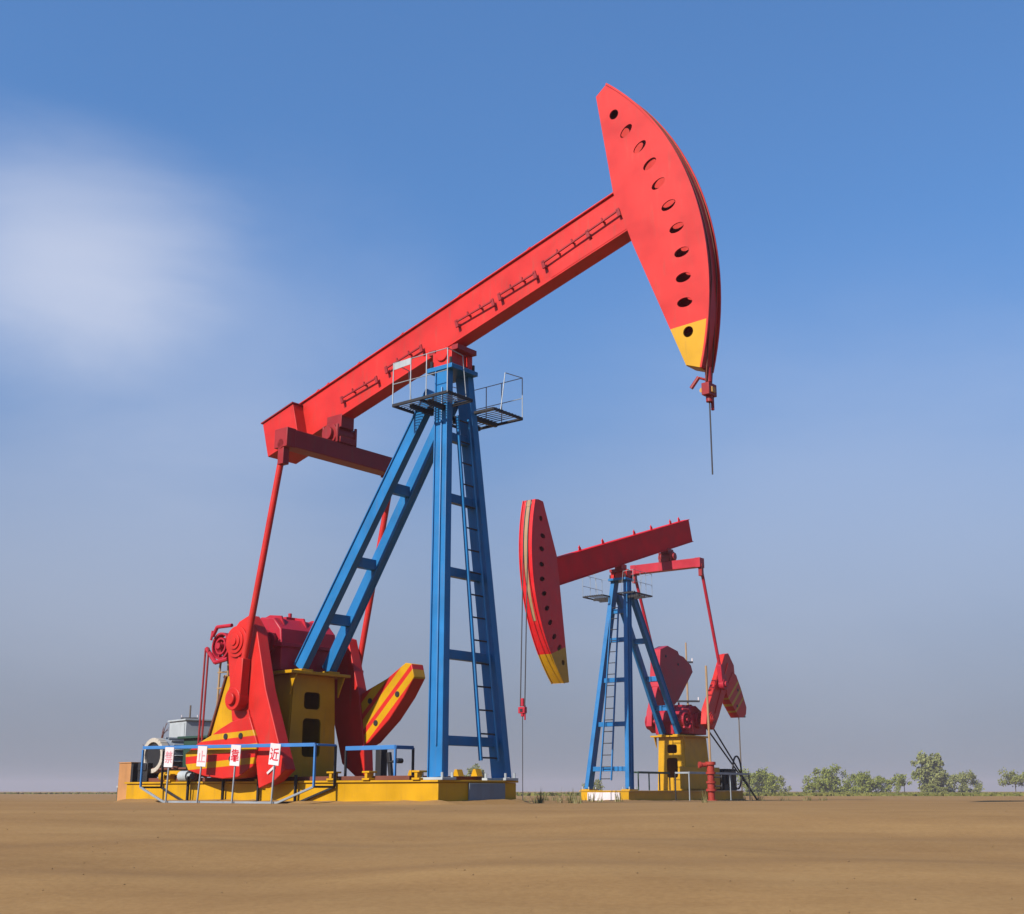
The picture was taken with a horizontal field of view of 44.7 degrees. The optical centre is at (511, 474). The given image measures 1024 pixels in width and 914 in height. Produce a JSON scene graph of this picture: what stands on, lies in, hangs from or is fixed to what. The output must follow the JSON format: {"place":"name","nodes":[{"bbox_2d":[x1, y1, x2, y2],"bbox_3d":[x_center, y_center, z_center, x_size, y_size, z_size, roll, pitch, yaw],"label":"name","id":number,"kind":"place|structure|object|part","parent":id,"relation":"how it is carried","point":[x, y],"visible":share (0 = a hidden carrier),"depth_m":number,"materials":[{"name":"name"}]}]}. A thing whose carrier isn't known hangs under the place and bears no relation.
{"place":"outdoors","nodes":[
{"label":"outdoors","id":0,"kind":"place"},
{"bbox_2d":[0,791,1023,913],"bbox_3d":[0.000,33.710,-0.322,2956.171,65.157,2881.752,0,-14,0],"label":"ground","id":1,"kind":"structure","parent":0,"point":[904,853],"depth_m":7.61,"materials":[{"name":"soil"}]},
{"bbox_2d":[117,762,156,800],"bbox_3d":[-6.400,5.251,21.261,0.410,0.650,0.520,-11,-18,37],"label":"panel box","id":2,"kind":"object","parent":1,"relation":"on","point":[128,771],"visible":0.27,"depth_m":21.08,"materials":[{"name":"metal"}]},
{"bbox_2d":[164,747,174,802],"bbox_3d":[-5.290,4.622,19.164,0.230,0.834,0.041,-11,-18,37],"label":"warning sign","id":3,"kind":"object","parent":1,"relation":"on","point":[169,757],"visible":1,"depth_m":19.19,"materials":[{"name":"metal"}]},
{"bbox_2d":[168,719,211,777],"bbox_3d":[-5.954,5.270,22.919,0.584,1.470,0.820,11,-18,-36],"label":"control cabinet","id":4,"kind":"object","parent":1,"relation":"on","point":[184,727],"visible":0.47,"depth_m":22.77,"materials":[{"name":"metal"}]},
{"bbox_3d":[-6.177,4.961,22.820,0.032,0.780,0.680,11,-18,-36],"label":"door","id":5,"kind":"part","parent":4,"relation":"part of","materials":[{"name":"metal"}]},
{"bbox_2d":[181,705,197,718],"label":"utility pole","id":6,"kind":"object","parent":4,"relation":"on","point":[189,717],"visible":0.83,"depth_m":88.36,"materials":[{"name":"grey metal"}]},
{"bbox_2d":[196,746,207,802],"bbox_3d":[-4.659,4.497,18.673,0.235,0.836,0.041,-11,-18,37],"label":"warning sign","id":7,"kind":"object","parent":1,"relation":"on","point":[201,756],"visible":0.99,"depth_m":18.70,"materials":[{"name":"metal"}]},
{"bbox_2d":[229,745,241,802],"bbox_3d":[-4.051,4.375,18.200,0.240,0.838,0.041,-11,-18,37],"label":"warning sign","id":8,"kind":"object","parent":1,"relation":"on","point":[235,754],"visible":0.95,"depth_m":18.23,"materials":[{"name":"metal"}]},
{"bbox_2d":[268,743,280,803],"bbox_3d":[-3.372,4.239,17.672,0.250,0.841,0.041,-11,-18,37],"label":"warning sign","id":9,"kind":"object","parent":1,"relation":"on","point":[274,755],"visible":1,"depth_m":17.70,"materials":[{"name":"metal"}]},
{"bbox_2d":[114,799,531,804],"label":"soil bank","id":10,"kind":"structure","parent":1,"relation":"on","point":[467,802],"depth_m":17.04,"materials":[{"name":"brown soil"}]},
{"bbox_2d":[139,743,336,803],"bbox_3d":[-4.165,4.473,18.637,4.030,0.868,0.465,-11,-18,37],"label":"guard rail","id":11,"kind":"object","parent":10,"relation":"on","point":[296,793],"visible":0.87,"depth_m":18.31,"materials":[{"name":"blue metal"}]},
{"bbox_2d":[124,83,720,800],"bbox_3d":[-1.621,-0.112,19.060,10.914,10.018,2.660,-11,-18,37],"label":"pump jack","id":12,"kind":"object","parent":1,"relation":"on","point":[288,679],"visible":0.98,"depth_m":18.51,"materials":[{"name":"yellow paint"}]},
{"bbox_2d":[344,745,414,775],"bbox_3d":[-1.887,4.065,17.663,1.010,0.417,0.390,-11,-18,37],"label":"guard rail","id":13,"kind":"object","parent":12,"relation":"on","point":[377,747],"visible":0.92,"depth_m":17.48,"materials":[{"name":"blue metal"}]},
{"bbox_2d":[467,763,484,777],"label":"tree","id":14,"kind":"object","parent":1,"relation":"on","point":[469,770],"visible":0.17,"depth_m":202.21,"materials":[{"name":"green plant"}]},
{"bbox_2d":[0,800,1023,912],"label":"soil crumbs","id":15,"kind":"object","parent":1,"relation":"on","point":[510,856],"visible":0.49,"depth_m":7.64,"materials":[{"name":"brown soil"}]},
{"bbox_2d":[582,779,604,790],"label":"shrub","id":16,"kind":"object","parent":1,"relation":"on","point":[597,785],"visible":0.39,"depth_m":201.25,"materials":[{"name":"green plant"}]},
{"bbox_2d":[518,499,757,800],"bbox_3d":[3.499,5.062,36.726,2.660,8.932,11.088,-10,-17,35],"label":"pump jack","id":17,"kind":"object","parent":1,"relation":"on","point":[546,571],"visible":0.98,"depth_m":36.74,"materials":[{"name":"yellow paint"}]},
{"bbox_2d":[634,771,670,789],"bbox_3d":[3.976,8.792,35.706,0.280,0.520,1.830,-10,-17,35],"label":"guard rail","id":18,"kind":"object","parent":17,"relation":"on","point":[645,772],"visible":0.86,"depth_m":35.44,"materials":[{"name":"metal"}]},
{"bbox_2d":[581,799,748,800],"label":"soil bank","id":19,"kind":"structure","parent":1,"relation":"on","point":[677,800],"depth_m":36.09,"materials":[{"name":"brown soil"}]},
{"bbox_2d":[674,772,750,800],"bbox_3d":[6.045,9.338,37.266,0.480,0.810,3.930,-10,-17,35],"label":"guard rail","id":20,"kind":"object","parent":19,"relation":"on","point":[720,773],"visible":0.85,"depth_m":37.02,"materials":[{"name":"metal"}]},
{"bbox_2d":[523,788,826,803],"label":"dry weeds","id":21,"kind":"object","parent":1,"relation":"on","point":[573,799],"visible":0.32,"depth_m":20.88,"materials":[{"name":"beige plant"}]},
{"bbox_2d":[677,643,699,704],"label":"utility pole","id":22,"kind":"object","parent":1,"relation":"on","point":[688,700],"visible":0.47,"depth_m":69.08,"materials":[{"name":"beige metal"}]},
{"bbox_2d":[698,666,721,800],"bbox_3d":[5.264,6.931,33.320,0.635,3.600,0.319,0,-14,0],"label":"wellhead","id":23,"kind":"object","parent":1,"relation":"on","point":[710,782],"visible":0.94,"depth_m":33.01,"materials":[{"name":"red paint"}]},
{"bbox_2d":[738,715,745,790],"bbox_3d":[10.750,13.012,58.559,0.608,4.900,0.160,0,-14,0],"label":"utility pole","id":24,"kind":"object","parent":1,"relation":"on","point":[740,746],"visible":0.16,"depth_m":58.67,"materials":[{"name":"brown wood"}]},
{"bbox_2d":[736,766,782,792],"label":"shrub","id":25,"kind":"object","parent":1,"relation":"on","point":[764,777],"visible":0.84,"depth_m":200.76,"materials":[{"name":"green plant"}]},
{"bbox_2d":[754,773,791,791],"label":"shrub","id":26,"kind":"object","parent":1,"relation":"on","point":[780,779],"visible":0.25,"depth_m":209.90,"materials":[{"name":"green plant"}]},
{"bbox_2d":[801,777,835,792],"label":"shrub","id":27,"kind":"object","parent":1,"relation":"on","point":[822,786],"visible":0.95,"depth_m":194.87,"materials":[{"name":"green plant"}]},
{"bbox_2d":[801,763,854,792],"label":"shrub","id":28,"kind":"object","parent":1,"relation":"on","point":[828,774],"visible":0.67,"depth_m":201.19,"materials":[{"name":"green plant"}]},
{"bbox_2d":[840,771,877,792],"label":"shrub","id":29,"kind":"object","parent":1,"relation":"on","point":[861,779],"visible":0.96,"depth_m":197.34,"materials":[{"name":"green plant"}]},
{"bbox_2d":[865,775,903,792],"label":"shrub","id":30,"kind":"object","parent":1,"relation":"on","point":[881,781],"visible":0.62,"depth_m":200.44,"materials":[{"name":"green plant"}]},
{"bbox_2d":[888,771,923,791],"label":"tree","id":31,"kind":"object","parent":1,"relation":"on","point":[900,779],"visible":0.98,"depth_m":201.26,"materials":[{"name":"green plant"}]},
{"bbox_2d":[910,750,953,791],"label":"tree","id":32,"kind":"object","parent":1,"relation":"on","point":[930,769],"visible":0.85,"depth_m":209.20,"materials":[{"name":"green plant"}]},
{"bbox_2d":[923,783,948,792],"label":"shrub","id":33,"kind":"object","parent":1,"relation":"on","point":[929,787],"visible":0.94,"depth_m":197.68,"materials":[{"name":"green plant"}]},
{"bbox_2d":[943,784,954,792],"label":"shrub","id":34,"kind":"object","parent":1,"relation":"on","point":[950,786],"visible":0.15,"depth_m":216.41,"materials":[{"name":"green plant"}]},
{"bbox_2d":[948,770,984,792],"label":"tree","id":35,"kind":"object","parent":1,"relation":"on","point":[963,782],"visible":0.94,"depth_m":216.50,"materials":[{"name":"green plant"}]},
{"bbox_2d":[997,767,1023,791],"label":"tree","id":36,"kind":"object","parent":1,"relation":"on","point":[1015,779],"visible":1,"depth_m":201.76,"materials":[{"name":"green plant"}]},
{"bbox_2d":[0,792,1023,795],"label":"field grass","id":37,"kind":"structure","parent":0,"point":[858,794],"depth_m":100.08,"materials":[{"name":"plant"}]},
{"bbox_2d":[0,0,1023,791],"label":"sky","id":38,"kind":"structure","parent":0,"point":[212,212],"materials":[{"name":"blue"}]}
]}

